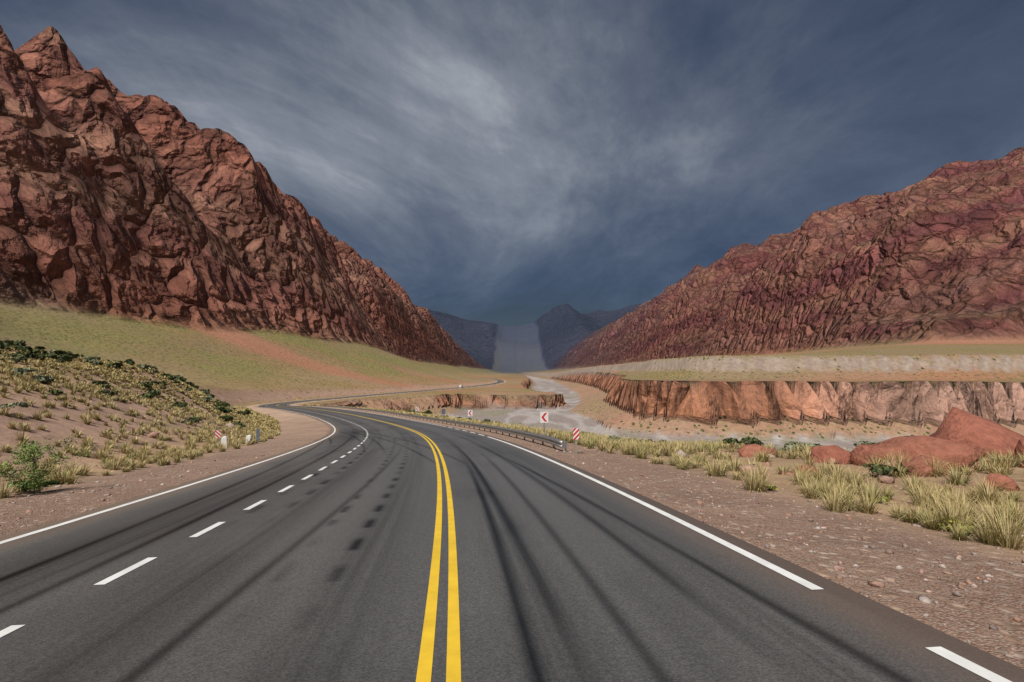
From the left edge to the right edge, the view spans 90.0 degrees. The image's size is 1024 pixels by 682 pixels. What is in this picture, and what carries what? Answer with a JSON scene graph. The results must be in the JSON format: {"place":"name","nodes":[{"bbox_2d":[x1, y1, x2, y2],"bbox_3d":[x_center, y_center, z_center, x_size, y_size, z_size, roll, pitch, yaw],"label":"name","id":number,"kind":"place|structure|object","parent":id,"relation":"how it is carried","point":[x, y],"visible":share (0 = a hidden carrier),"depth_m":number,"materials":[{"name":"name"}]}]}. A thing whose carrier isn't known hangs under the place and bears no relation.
{"place":"outdoors","nodes":[
{"label":"outdoors","id":0,"kind":"place"},
{"bbox_2d":[0,25,1023,668],"bbox_3d":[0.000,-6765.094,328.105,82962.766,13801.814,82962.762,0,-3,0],"label":"terrain","id":1,"kind":"structure","parent":0,"point":[164,237],"depth_m":455.75,"materials":[{"name":"brown stone"}]},
{"bbox_2d":[7,480,59,490],"bbox_3d":[-11.901,3.545,12.671,0.922,0.264,0.742,1,-3,-12],"label":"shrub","id":2,"kind":"object","parent":1,"relation":"on","point":[52,482],"visible":0.5,"depth_m":12.54,"materials":[{"name":"green plant"}]},
{"bbox_2d":[0,434,90,495],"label":"shrub","id":3,"kind":"object","parent":1,"relation":"on","point":[35,449],"depth_m":12.35,"materials":[{"name":"green plant"}]},
{"bbox_2d":[215,430,220,443],"bbox_3d":[-16.264,5.482,28.299,0.280,1.080,0.080,1,-3,-24],"label":"marker sign","id":4,"kind":"object","parent":1,"relation":"on","point":[217,434],"visible":0.92,"depth_m":28.29,"materials":[{"name":"metal"}]},
{"bbox_2d":[221,436,227,447],"bbox_3d":[-15.600,5.535,27.765,0.300,0.720,0.220,1,-3,-18],"label":"bollard","id":5,"kind":"object","parent":1,"relation":"on","point":[224,439],"visible":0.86,"depth_m":27.69,"materials":[{"name":"white concrete"}]},
{"bbox_2d":[246,435,251,442],"bbox_3d":[-15.900,6.023,30.945,0.300,0.660,0.220,0,-3,-7],"label":"bollard","id":6,"kind":"object","parent":1,"relation":"on","point":[248,437],"visible":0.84,"depth_m":30.85,"materials":[{"name":"white concrete"}]},
{"bbox_2d":[256,429,259,443],"bbox_3d":[-15.761,6.008,31.780,0.200,1.100,0.078,1,-3,-18],"label":"sign post","id":7,"kind":"object","parent":1,"relation":"on","point":[258,434],"visible":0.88,"depth_m":31.75,"materials":[{"name":"metal"}]},
{"bbox_2d":[324,406,566,451],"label":"guardrail posts","id":8,"kind":"object","parent":1,"relation":"on","point":[564,443],"visible":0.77,"depth_m":30.56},
{"bbox_2d":[324,405,562,448],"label":"guard rail","id":9,"kind":"object","parent":8,"relation":"attached to","point":[550,440],"visible":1,"depth_m":36.51,"materials":[{"name":"silver metal"}]},
{"bbox_2d":[0,340,898,476],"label":"scrub","id":10,"kind":"object","parent":1,"relation":"on","point":[61,356],"depth_m":48.11,"materials":[{"name":"green plant"}]},
{"bbox_2d":[0,346,1023,549],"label":"straw grass","id":11,"kind":"structure","parent":1,"relation":"on","point":[947,500],"depth_m":20.90,"materials":[{"name":"yellow plant"}]},
{"bbox_2d":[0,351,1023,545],"bbox_3d":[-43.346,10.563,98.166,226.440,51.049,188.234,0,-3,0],"label":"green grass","id":12,"kind":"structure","parent":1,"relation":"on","point":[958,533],"depth_m":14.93,"materials":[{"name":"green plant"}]},
{"bbox_2d":[0,446,1023,658],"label":"pebbles","id":13,"kind":"object","parent":1,"relation":"on","point":[924,599],"visible":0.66,"depth_m":7.69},
{"bbox_2d":[31,363,1012,547],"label":"stones","id":14,"kind":"object","parent":1,"relation":"on","point":[886,479],"visible":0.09,"depth_m":15.79,"materials":[{"name":"brown stone"}]},
{"bbox_2d":[540,412,547,434],"bbox_3d":[1.757,4.767,27.954,0.450,1.800,0.061,0,-3,-9],"label":"chevron","id":15,"kind":"object","parent":1,"relation":"on","point":[544,417],"visible":0.94,"depth_m":27.95,"materials":[{"name":"metal"}]},
{"bbox_2d":[573,428,578,453],"bbox_3d":[2.535,4.056,20.305,0.250,1.200,0.096,0,-3,-8],"label":"marker sign","id":16,"kind":"object","parent":1,"relation":"on","point":[575,434],"visible":0.92,"depth_m":20.27,"materials":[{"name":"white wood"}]},
{"bbox_2d":[565,438,977,532],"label":"grass tufts","id":17,"kind":"object","parent":1,"relation":"on","point":[772,487],"visible":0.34,"depth_m":8.08,"materials":[{"name":"green plant"}]},
{"bbox_2d":[738,406,1023,490],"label":"boulders","id":18,"kind":"object","parent":1,"relation":"on","point":[959,434],"visible":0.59,"depth_m":17.81,"materials":[{"name":"red stone"}]},
{"bbox_2d":[0,378,1023,681],"bbox_3d":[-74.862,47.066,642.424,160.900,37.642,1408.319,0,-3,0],"label":"road","id":19,"kind":"structure","parent":0,"point":[320,574],"depth_m":5.16,"materials":[{"name":"grey asphalt"}]},
{"bbox_2d":[0,390,419,543],"bbox_3d":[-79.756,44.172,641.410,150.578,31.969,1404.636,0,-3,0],"label":"edge line","id":20,"kind":"object","parent":19,"relation":"on","point":[34,532],"visible":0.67,"depth_m":10.15,"materials":[{"name":"white paint"}]},
{"bbox_2d":[0,385,478,636],"bbox_3d":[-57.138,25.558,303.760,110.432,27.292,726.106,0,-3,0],"label":"lane dashes","id":21,"kind":"object","parent":19,"relation":"on","point":[7,630],"visible":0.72,"depth_m":6.08,"materials":[{"name":"white paint"}]},
{"bbox_2d":[276,390,441,681],"bbox_3d":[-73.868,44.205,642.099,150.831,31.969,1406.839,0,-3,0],"label":"yellow center line","id":22,"kind":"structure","parent":19,"relation":"on","point":[424,669],"depth_m":4.82,"materials":[{"name":"paint"}]},
{"bbox_2d":[311,385,481,681],"bbox_3d":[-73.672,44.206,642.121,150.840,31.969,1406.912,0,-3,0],"label":"yellow center line","id":23,"kind":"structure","parent":19,"relation":"on","point":[453,669],"depth_m":4.82,"materials":[{"name":"paint"}]},
{"bbox_2d":[310,379,498,426],"bbox_3d":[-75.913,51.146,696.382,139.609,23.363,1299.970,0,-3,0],"label":"road edge line","id":24,"kind":"object","parent":19,"relation":"on","point":[401,418],"visible":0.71,"depth_m":78.02,"materials":[{"name":"white paint"}]},
{"bbox_2d":[489,437,822,589],"bbox_3d":[0.945,4.129,18.117,0.504,2.115,26.654,0,-3,-10],"label":"edge line","id":25,"kind":"object","parent":19,"relation":"on","point":[807,584],"visible":1,"depth_m":7.01,"materials":[{"name":"white paint"}]},
{"bbox_2d":[925,646,1011,681],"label":"edge line","id":26,"kind":"object","parent":19,"relation":"on","point":[969,665],"visible":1,"depth_m":3.54,"materials":[{"name":"white paint"}]},
{"bbox_2d":[0,0,1023,326],"label":"sky","id":27,"kind":"structure","parent":0,"point":[505,163],"materials":[{"name":"blue"}]}
]}

